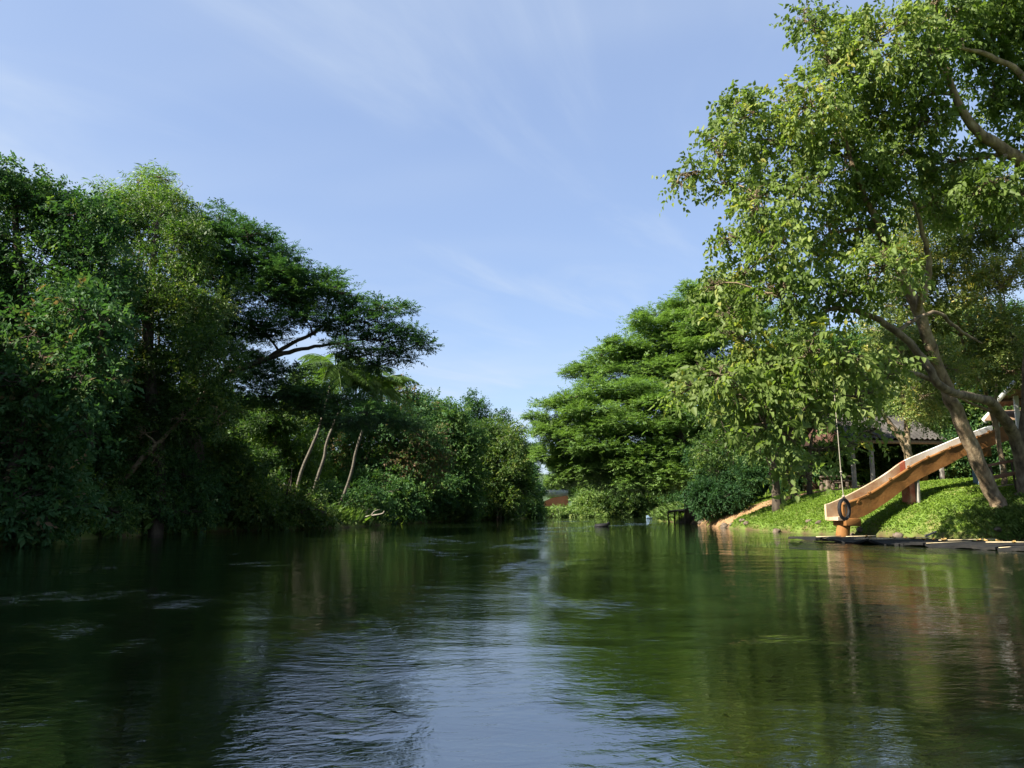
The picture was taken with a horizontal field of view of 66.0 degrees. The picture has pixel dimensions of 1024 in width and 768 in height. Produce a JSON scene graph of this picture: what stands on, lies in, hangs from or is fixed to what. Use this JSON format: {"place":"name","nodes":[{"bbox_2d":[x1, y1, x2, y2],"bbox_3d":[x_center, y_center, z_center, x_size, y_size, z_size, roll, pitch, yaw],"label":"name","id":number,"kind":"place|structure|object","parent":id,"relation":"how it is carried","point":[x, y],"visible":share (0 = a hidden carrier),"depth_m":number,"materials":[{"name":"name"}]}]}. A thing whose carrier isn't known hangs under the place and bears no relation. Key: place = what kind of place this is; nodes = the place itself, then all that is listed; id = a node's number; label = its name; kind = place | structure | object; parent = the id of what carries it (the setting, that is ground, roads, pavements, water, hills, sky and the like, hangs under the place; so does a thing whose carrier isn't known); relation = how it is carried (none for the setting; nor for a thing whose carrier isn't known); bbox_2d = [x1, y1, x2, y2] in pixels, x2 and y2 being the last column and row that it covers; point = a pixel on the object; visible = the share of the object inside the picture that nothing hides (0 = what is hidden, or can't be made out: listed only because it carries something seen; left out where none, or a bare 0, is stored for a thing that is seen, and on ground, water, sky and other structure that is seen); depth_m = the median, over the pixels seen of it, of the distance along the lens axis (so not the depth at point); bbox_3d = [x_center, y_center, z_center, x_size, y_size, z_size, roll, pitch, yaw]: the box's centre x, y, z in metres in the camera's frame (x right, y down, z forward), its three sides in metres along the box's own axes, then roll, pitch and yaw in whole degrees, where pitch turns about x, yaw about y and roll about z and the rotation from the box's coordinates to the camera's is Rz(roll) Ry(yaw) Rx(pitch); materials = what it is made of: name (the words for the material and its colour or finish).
{"place":"outdoors","nodes":[
{"label":"outdoors","id":0,"kind":"place"},
{"bbox_2d":[216,474,572,505],"bbox_3d":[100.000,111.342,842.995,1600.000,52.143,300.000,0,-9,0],"label":"hills","id":1,"kind":"structure","parent":0,"point":[543,498],"depth_m":736.08,"materials":[{"name":"green plant"}]},
{"bbox_2d":[0,517,1023,767],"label":"river water","id":2,"kind":"structure","parent":0,"point":[586,643],"depth_m":5.12,"materials":[{"name":"green liquid"}]},
{"bbox_2d":[594,522,609,526],"bbox_3d":[4.924,7.734,43.322,0.798,0.353,0.798,-8,-12,40],"label":"tube","id":3,"kind":"object","parent":2,"relation":"on","point":[607,524],"visible":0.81,"depth_m":43.02,"materials":[{"name":"black rubber"}]},
{"bbox_2d":[788,536,1023,550],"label":"floating dock","id":4,"kind":"object","parent":2,"relation":"on","point":[972,544],"visible":0.88,"depth_m":20.14,"materials":[{"name":"grey wood"}]},
{"bbox_2d":[939,539,994,540],"bbox_3d":[12.023,4.108,20.812,1.600,0.040,0.070,1,-9,-6],"label":"bamboo strip","id":5,"kind":"object","parent":4,"relation":"on","point":[968,539],"visible":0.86,"depth_m":20.78,"materials":[{"name":"beige wood"}]},
{"bbox_2d":[986,542,1023,542],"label":"bamboo strip","id":6,"kind":"object","parent":4,"relation":"on","point":[1004,542],"visible":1,"depth_m":19.26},
{"bbox_2d":[0,476,1023,546],"bbox_3d":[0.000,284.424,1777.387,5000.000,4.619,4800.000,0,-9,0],"label":"ground","id":7,"kind":"structure","parent":0,"point":[727,519],"depth_m":28.30,"materials":[{"name":"green plant"}]},
{"bbox_2d":[0,255,110,431],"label":"forest tree","id":8,"kind":"object","parent":7,"relation":"on","point":[2,283],"depth_m":29.86,"materials":[{"name":"green plant"}]},
{"bbox_2d":[0,433,111,545],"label":"bank shrub","id":9,"kind":"object","parent":7,"relation":"on","point":[84,488],"visible":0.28,"depth_m":20.44,"materials":[{"name":"green plant"}]},
{"bbox_2d":[0,308,146,476],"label":"forest tree","id":10,"kind":"object","parent":7,"relation":"on","point":[104,458],"visible":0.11,"depth_m":27.35,"materials":[{"name":"green plant"}]},
{"bbox_2d":[0,269,149,547],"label":"flowering tree","id":11,"kind":"object","parent":7,"relation":"on","point":[52,365],"visible":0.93,"depth_m":20.40,"materials":[{"name":"green plant"}]},
{"bbox_2d":[0,150,153,437],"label":"vine covered tree","id":12,"kind":"object","parent":7,"relation":"on","point":[31,206],"visible":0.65,"depth_m":25.46,"materials":[{"name":"green plant"}]},
{"bbox_2d":[73,457,144,538],"bbox_3d":[-14.305,3.537,24.646,4.762,2.909,4.615,-3,-10,18],"label":"bank shrub","id":13,"kind":"object","parent":7,"relation":"on","point":[121,502],"visible":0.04,"depth_m":25.06,"materials":[{"name":"green plant"}]},
{"bbox_2d":[82,463,149,537],"bbox_3d":[-14.367,4.138,26.894,4.615,3.303,3.894,0,-9,0],"label":"bank shrub","id":14,"kind":"object","parent":7,"relation":"on","point":[112,486],"visible":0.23,"depth_m":26.55,"materials":[{"name":"green plant"}]},
{"bbox_2d":[80,158,195,455],"bbox_3d":[-16.363,-2.181,33.590,4.808,15.845,3.910,-5,-10,29],"label":"tree","id":15,"kind":"object","parent":7,"relation":"on","point":[155,179],"visible":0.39,"depth_m":34.38,"materials":[{"name":"green plant"}]},
{"bbox_2d":[98,356,181,473],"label":"forest tree","id":16,"kind":"object","parent":7,"relation":"on","point":[176,443],"depth_m":34.42,"materials":[{"name":"green plant"}]},
{"bbox_2d":[88,436,228,534],"bbox_3d":[-14.177,4.122,30.164,6.172,4.720,5.648,0,-9,0],"label":"bank shrub","id":17,"kind":"object","parent":7,"relation":"on","point":[143,493],"visible":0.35,"depth_m":29.94,"materials":[{"name":"green plant"}]},
{"bbox_2d":[55,182,267,534],"bbox_3d":[-13.394,-1.186,29.995,8.487,14.680,6.377,-7,-11,37],"label":"tall tree","id":18,"kind":"object","parent":7,"relation":"on","point":[195,335],"visible":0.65,"depth_m":30.05,"materials":[{"name":"green plant"}]},
{"bbox_2d":[98,369,251,492],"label":"leaning tree","id":19,"kind":"object","parent":7,"relation":"on","point":[222,405],"visible":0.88,"depth_m":28.96,"materials":[{"name":"green plant"}]},
{"bbox_2d":[165,383,257,480],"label":"forest tree","id":20,"kind":"object","parent":7,"relation":"on","point":[209,429],"depth_m":42.68,"materials":[{"name":"green plant"}]},
{"bbox_2d":[200,418,300,530],"bbox_3d":[-12.215,4.509,35.466,5.185,6.232,5.346,0,-9,0],"label":"bank shrub","id":21,"kind":"object","parent":7,"relation":"on","point":[256,501],"visible":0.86,"depth_m":34.41,"materials":[{"name":"green plant"}]},
{"bbox_2d":[232,407,322,493],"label":"forest tree","id":22,"kind":"object","parent":7,"relation":"on","point":[263,424],"visible":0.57,"depth_m":49.57,"materials":[{"name":"green plant"}]},
{"bbox_2d":[228,360,340,504],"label":"tree","id":23,"kind":"object","parent":7,"relation":"on","point":[306,435],"visible":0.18,"depth_m":51.48,"materials":[{"name":"green plant"}]},
{"bbox_2d":[238,466,332,529],"bbox_3d":[-11.114,5.814,37.654,5.104,3.897,5.212,0,-9,0],"label":"bank shrub","id":24,"kind":"object","parent":7,"relation":"on","point":[302,497],"visible":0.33,"depth_m":37.11,"materials":[{"name":"green plant"}]},
{"bbox_2d":[129,197,444,510],"bbox_3d":[-9.736,-1.139,34.987,13.717,14.537,9.925,0,-9,0],"label":"spreading tree","id":25,"kind":"object","parent":7,"relation":"on","point":[273,273],"visible":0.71,"depth_m":34.01,"materials":[{"name":"green plant"}]},
{"bbox_2d":[264,487,337,528],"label":"bank shrub","id":26,"kind":"object","parent":7,"relation":"on","point":[314,509],"visible":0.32,"depth_m":37.72,"materials":[{"name":"green plant"}]},
{"bbox_2d":[293,499,343,528],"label":"bank shrub","id":27,"kind":"object","parent":7,"relation":"on","point":[313,522],"visible":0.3,"depth_m":38.44,"materials":[{"name":"green plant"}]},
{"bbox_2d":[295,386,366,484],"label":"forest tree","id":28,"kind":"object","parent":7,"relation":"on","point":[329,449],"visible":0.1,"depth_m":56.04,"materials":[{"name":"green plant"}]},
{"bbox_2d":[290,353,384,494],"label":"palm tree","id":29,"kind":"object","parent":7,"relation":"on","point":[323,362],"visible":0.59,"depth_m":42.91,"materials":[{"name":"green plant"}]},
{"bbox_2d":[0,501,683,543],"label":"grass","id":30,"kind":"structure","parent":7,"relation":"on","point":[352,515],"depth_m":42.05,"materials":[{"name":"green plant"}]},
{"bbox_2d":[313,476,400,525],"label":"bank shrub","id":31,"kind":"object","parent":7,"relation":"on","point":[369,500],"visible":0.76,"depth_m":44.83,"materials":[{"name":"green plant"}]},
{"bbox_2d":[312,357,404,494],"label":"palm tree","id":32,"kind":"object","parent":7,"relation":"on","point":[386,393],"visible":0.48,"depth_m":43.95,"materials":[{"name":"green plant"}]},
{"bbox_2d":[359,509,383,521],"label":"dead branch","id":33,"kind":"object","parent":7,"relation":"on","point":[374,514],"visible":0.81,"depth_m":43.38,"materials":[{"name":"brown wood"}]},
{"bbox_2d":[336,366,418,504],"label":"palm tree","id":34,"kind":"object","parent":7,"relation":"on","point":[396,380],"visible":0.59,"depth_m":45.06,"materials":[{"name":"green plant"}]},
{"bbox_2d":[332,464,439,523],"bbox_3d":[-8.559,7.593,51.687,7.603,4.748,5.707,0,-9,0],"label":"bank shrub","id":35,"kind":"object","parent":7,"relation":"on","point":[407,491],"visible":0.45,"depth_m":51.05,"materials":[{"name":"green plant"}]},
{"bbox_2d":[364,433,420,465],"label":"forest tree","id":36,"kind":"object","parent":7,"relation":"on","point":[380,451],"visible":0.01,"depth_m":65.69,"materials":[{"name":"green plant"}]},
{"bbox_2d":[327,371,459,519],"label":"tree","id":37,"kind":"object","parent":7,"relation":"on","point":[405,452],"visible":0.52,"depth_m":53.83,"materials":[{"name":"green plant"}]},
{"bbox_2d":[391,468,469,521],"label":"bank shrub","id":38,"kind":"object","parent":7,"relation":"on","point":[445,494],"visible":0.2,"depth_m":58.75,"materials":[{"name":"green plant"}]},
{"bbox_2d":[405,387,497,520],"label":"tree","id":39,"kind":"object","parent":7,"relation":"on","point":[465,444],"visible":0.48,"depth_m":61.99,"materials":[{"name":"green plant"}]},
{"bbox_2d":[452,468,488,520],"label":"bank shrub","id":40,"kind":"object","parent":7,"relation":"on","point":[469,515],"visible":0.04,"depth_m":64.85,"materials":[{"name":"green plant"}]},
{"bbox_2d":[458,387,514,483],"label":"tree","id":41,"kind":"object","parent":7,"relation":"on","point":[477,409],"visible":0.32,"depth_m":82.22,"materials":[{"name":"green plant"}]},
{"bbox_2d":[453,412,543,519],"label":"tree","id":42,"kind":"object","parent":7,"relation":"on","point":[511,451],"visible":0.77,"depth_m":72.74,"materials":[{"name":"green plant"}]},
{"bbox_2d":[476,480,526,519],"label":"bank shrub","id":43,"kind":"object","parent":7,"relation":"on","point":[512,515],"visible":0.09,"depth_m":74.90,"materials":[{"name":"green plant"}]},
{"bbox_2d":[508,469,552,518],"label":"bank shrub","id":44,"kind":"object","parent":7,"relation":"on","point":[538,508],"visible":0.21,"depth_m":85.87,"materials":[{"name":"green plant"}]},
{"bbox_2d":[525,453,547,517],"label":"tree","id":45,"kind":"object","parent":7,"relation":"on","point":[537,467],"visible":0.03,"depth_m":88.54,"materials":[{"name":"green plant"}]},
{"bbox_2d":[526,442,549,497],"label":"forest tree","id":46,"kind":"object","parent":7,"relation":"on","point":[534,444],"visible":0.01,"depth_m":110.81,"materials":[{"name":"green plant"}]},
{"bbox_2d":[543,490,567,505],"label":"orange wall","id":47,"kind":"structure","parent":7,"relation":"on","point":[562,500],"depth_m":115.00,"materials":[{"name":"paint"}]},
{"bbox_2d":[547,504,566,517],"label":"bush","id":48,"kind":"object","parent":7,"relation":"on","point":[554,508],"visible":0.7,"depth_m":96.15,"materials":[{"name":"green plant"}]},
{"bbox_2d":[542,466,575,501],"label":"forest tree","id":49,"kind":"object","parent":7,"relation":"on","point":[549,486],"visible":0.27,"depth_m":119.08,"materials":[{"name":"green plant"}]},
{"bbox_2d":[552,503,581,517],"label":"bush","id":50,"kind":"object","parent":7,"relation":"on","point":[568,512],"visible":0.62,"depth_m":98.33,"materials":[{"name":"green plant"}]},
{"bbox_2d":[568,485,609,516],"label":"bush","id":51,"kind":"object","parent":7,"relation":"on","point":[585,511],"visible":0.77,"depth_m":98.72,"materials":[{"name":"green plant"}]},
{"bbox_2d":[566,481,628,516],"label":"bush","id":52,"kind":"object","parent":7,"relation":"on","point":[609,498],"visible":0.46,"depth_m":99.31,"materials":[{"name":"green plant"}]},
{"bbox_2d":[585,490,635,516],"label":"bush","id":53,"kind":"object","parent":7,"relation":"on","point":[627,511],"visible":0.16,"depth_m":99.58,"materials":[{"name":"green plant"}]},
{"bbox_2d":[519,372,738,523],"bbox_3d":[8.366,4.309,52.454,15.990,9.950,11.090,0,-9,0],"label":"spreading tree","id":54,"kind":"object","parent":7,"relation":"on","point":[581,450],"visible":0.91,"depth_m":50.24,"materials":[{"name":"green plant"}]},
{"bbox_2d":[602,483,659,516],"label":"bush","id":55,"kind":"object","parent":7,"relation":"on","point":[636,499],"visible":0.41,"depth_m":100.20,"materials":[{"name":"green plant"}]},
{"bbox_2d":[630,499,653,516],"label":"bush","id":56,"kind":"object","parent":7,"relation":"on","point":[642,513],"visible":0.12,"depth_m":100.69,"materials":[{"name":"green plant"}]},
{"bbox_2d":[646,494,665,510],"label":"bush","id":57,"kind":"object","parent":7,"relation":"on","point":[657,503],"visible":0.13,"depth_m":101.08,"materials":[{"name":"green plant"}]},
{"bbox_2d":[655,487,682,503],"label":"understorey shrub","id":58,"kind":"object","parent":7,"relation":"on","point":[669,499],"visible":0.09,"depth_m":76.56,"materials":[{"name":"green plant"}]},
{"bbox_2d":[667,509,683,522],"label":"jetty","id":59,"kind":"object","parent":7,"relation":"on","point":[679,511],"visible":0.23,"depth_m":56.29,"materials":[{"name":"brown wood"}]},
{"bbox_2d":[670,490,683,508],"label":"understorey shrub","id":60,"kind":"object","parent":7,"relation":"on","point":[681,500],"visible":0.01,"depth_m":61.98,"materials":[{"name":"green plant"}]},
{"bbox_2d":[554,272,819,477],"bbox_3d":[14.924,0.459,61.084,23.718,17.693,13.602,0,-9,0],"label":"spreading tree","id":61,"kind":"object","parent":7,"relation":"on","point":[665,346],"visible":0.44,"depth_m":59.38,"materials":[{"name":"green plant"}]},
{"bbox_2d":[678,441,770,523],"bbox_3d":[11.764,5.563,43.661,5.124,4.827,5.501,-2,-9,15],"label":"dark shrub","id":62,"kind":"object","parent":7,"relation":"on","point":[728,492],"visible":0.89,"depth_m":42.49,"materials":[{"name":"green plant"}]},
{"bbox_2d":[676,329,841,511],"bbox_3d":[11.666,1.571,37.943,7.753,9.285,6.161,0,-9,0],"label":"tree","id":63,"kind":"object","parent":7,"relation":"on","point":[701,452],"visible":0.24,"depth_m":37.11,"materials":[{"name":"green plant"}]},
{"bbox_2d":[740,448,801,493],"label":"understorey shrub","id":64,"kind":"object","parent":7,"relation":"on","point":[766,487],"visible":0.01,"depth_m":51.84,"materials":[{"name":"green plant"}]},
{"bbox_2d":[758,444,845,494],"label":"understorey shrub","id":65,"kind":"object","parent":7,"relation":"on","point":[815,475],"visible":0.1,"depth_m":44.91,"materials":[{"name":"green plant"}]},
{"bbox_2d":[764,347,863,498],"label":"tree","id":66,"kind":"object","parent":7,"relation":"on","point":[809,488],"visible":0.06,"depth_m":38.68,"materials":[{"name":"green plant"}]},
{"bbox_2d":[762,321,894,465],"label":"forest tree","id":67,"kind":"object","parent":7,"relation":"on","point":[856,349],"visible":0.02,"depth_m":50.37,"materials":[{"name":"green plant"}]},
{"bbox_2d":[652,0,1007,510],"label":"leaning tree","id":68,"kind":"object","parent":7,"relation":"on","point":[884,178],"visible":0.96,"depth_m":22.16,"materials":[{"name":"green plant"}]},
{"bbox_2d":[819,482,841,489],"bbox_3d":[17.355,5.601,42.955,1.400,0.510,0.300,0,-9,0],"label":"bench","id":69,"kind":"object","parent":7,"relation":"on","point":[838,483],"visible":0.4,"depth_m":42.85,"materials":[{"name":"wood"}]},
{"bbox_2d":[820,476,851,489],"bbox_3d":[17.355,5.318,42.190,1.500,0.805,0.700,0,-9,0],"label":"picnic table","id":70,"kind":"object","parent":7,"relation":"on","point":[827,483],"visible":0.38,"depth_m":42.03,"materials":[{"name":"stone"}]},
{"bbox_2d":[649,283,1023,509],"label":"forked tree","id":71,"kind":"object","parent":7,"relation":"on","point":[775,397],"visible":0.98,"depth_m":20.63,"materials":[{"name":"green plant"}]},
{"bbox_2d":[828,312,850,520],"bbox_3d":[8.271,0.702,19.960,0.277,5.424,0.968,-5,-10,27],"label":"tyre swing","id":72,"kind":"object","parent":71,"relation":"hanging from","point":[846,501],"visible":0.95,"depth_m":19.44,"materials":[{"name":"black rubber"}]},
{"bbox_2d":[653,474,1023,538],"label":"ground cover","id":73,"kind":"object","parent":7,"relation":"on","point":[814,503],"visible":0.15,"depth_m":28.60,"materials":[{"name":"green plant"}]},
{"bbox_2d":[828,480,851,488],"bbox_3d":[17.355,5.317,41.430,1.400,0.510,0.300,0,-9,0],"label":"bench","id":74,"kind":"object","parent":7,"relation":"on","point":[833,484],"visible":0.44,"depth_m":41.32,"materials":[{"name":"wood"}]},
{"bbox_2d":[796,414,946,490],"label":"pavilion","id":75,"kind":"structure","parent":7,"relation":"on","point":[915,436],"depth_m":41.32,"materials":[{"name":"brown wood"}]},
{"bbox_2d":[841,319,917,341],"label":"forest tree","id":76,"kind":"object","parent":7,"relation":"on","point":[856,326],"visible":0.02,"depth_m":57.51,"materials":[{"name":"green plant"}]},
{"bbox_2d":[828,437,931,485],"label":"understorey shrub","id":77,"kind":"object","parent":7,"relation":"on","point":[882,465],"visible":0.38,"depth_m":43.60,"materials":[{"name":"green plant"}]},
{"bbox_2d":[828,312,963,459],"bbox_3d":[17.289,0.473,35.703,6.674,8.394,4.465,0,-9,0],"label":"twin trunk tree","id":78,"kind":"object","parent":7,"relation":"on","point":[905,442],"visible":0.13,"depth_m":35.28,"materials":[{"name":"green plant"}]},
{"bbox_2d":[893,532,902,536],"bbox_3d":[12.970,5.137,26.526,0.380,0.274,0.317,-3,-24,33],"label":"bank stone","id":79,"kind":"object","parent":7,"relation":"on","point":[896,534],"visible":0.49,"depth_m":26.42,"materials":[{"name":"beige stone"}]},
{"bbox_2d":[824,426,1008,536],"bbox_3d":[14.715,3.700,28.368,7.549,4.698,0.811,2,-9,-15],"label":"water slide","id":80,"kind":"object","parent":7,"relation":"on","point":[906,476],"visible":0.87,"depth_m":28.00,"materials":[{"name":"orange paint"}]},
{"bbox_2d":[924,531,936,536],"bbox_3d":[12.883,4.605,24.220,0.996,0.172,0.076,9,-13,-44],"label":"stick","id":81,"kind":"object","parent":7,"relation":"on","point":[928,534],"visible":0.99,"depth_m":24.07,"materials":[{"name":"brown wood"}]},
{"bbox_2d":[861,149,1023,484],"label":"leaved tree","id":82,"kind":"object","parent":7,"relation":"on","point":[999,337],"visible":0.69,"depth_m":26.54,"materials":[{"name":"green plant"}]},
{"bbox_2d":[876,312,1020,462],"bbox_3d":[24.601,0.949,46.321,8.469,10.246,9.620,1,-9,-4],"label":"forest tree","id":83,"kind":"object","parent":7,"relation":"on","point":[974,414],"visible":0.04,"depth_m":44.11,"materials":[{"name":"green plant"}]},
{"bbox_2d":[879,0,1023,242],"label":"overhanging tree","id":84,"kind":"object","parent":7,"relation":"on","point":[968,27],"visible":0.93,"depth_m":22.36,"materials":[{"name":"green plant"}]},
{"bbox_2d":[895,421,1014,480],"bbox_3d":[24.383,4.226,43.089,7.208,4.078,6.463,3,-10,-18],"label":"understorey shrub","id":85,"kind":"object","parent":7,"relation":"on","point":[957,468],"visible":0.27,"depth_m":41.27,"materials":[{"name":"green plant"}]},
{"bbox_2d":[934,296,1023,393],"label":"forest tree","id":86,"kind":"object","parent":7,"relation":"on","point":[969,329],"depth_m":54.58,"materials":[{"name":"green plant"}]},
{"bbox_2d":[939,491,1023,541],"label":"grass","id":87,"kind":"structure","parent":7,"relation":"on","point":[1012,515],"depth_m":24.05,"materials":[{"name":"green plant"}]},
{"bbox_2d":[993,526,1001,531],"bbox_3d":[14.435,4.322,23.432,0.206,0.218,0.320,-3,-10,20],"label":"bank stone","id":88,"kind":"object","parent":7,"relation":"on","point":[997,529],"visible":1,"depth_m":23.35,"materials":[{"name":"grey stone"}]},
{"bbox_2d":[973,294,1023,409],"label":"forest tree","id":89,"kind":"object","parent":7,"relation":"on","point":[990,387],"visible":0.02,"depth_m":46.60,"materials":[{"name":"green plant"}]},
{"bbox_2d":[982,373,1020,473],"bbox_3d":[19.279,1.579,27.331,3.824,4.037,7.569,-3,-9,17],"label":"slide hut","id":90,"kind":"object","parent":7,"relation":"on","point":[1014,400],"visible":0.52,"depth_m":30.02,"materials":[{"name":"white paint"}]},
{"bbox_2d":[987,459,1016,490],"bbox_3d":[16.843,3.091,26.030,2.321,1.788,0.794,-2,-9,15],"label":"railing","id":91,"kind":"object","parent":7,"relation":"on","point":[1009,474],"visible":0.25,"depth_m":25.92,"materials":[{"name":"wood"}]},
{"bbox_2d":[991,440,1013,472],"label":"understorey shrub","id":92,"kind":"object","parent":7,"relation":"on","point":[1006,449],"visible":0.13,"depth_m":40.98,"materials":[{"name":"green plant"}]},
{"bbox_2d":[0,0,1023,473],"label":"sky","id":93,"kind":"structure","parent":0,"point":[489,166],"materials":[{"name":"blue"}]},
{"bbox_2d":[565,485,577,495],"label":"forest tree","id":94,"kind":"object","parent":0,"point":[572,491],"visible":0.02,"depth_m":114.94,"materials":[{"name":"green plant"}]}
]}

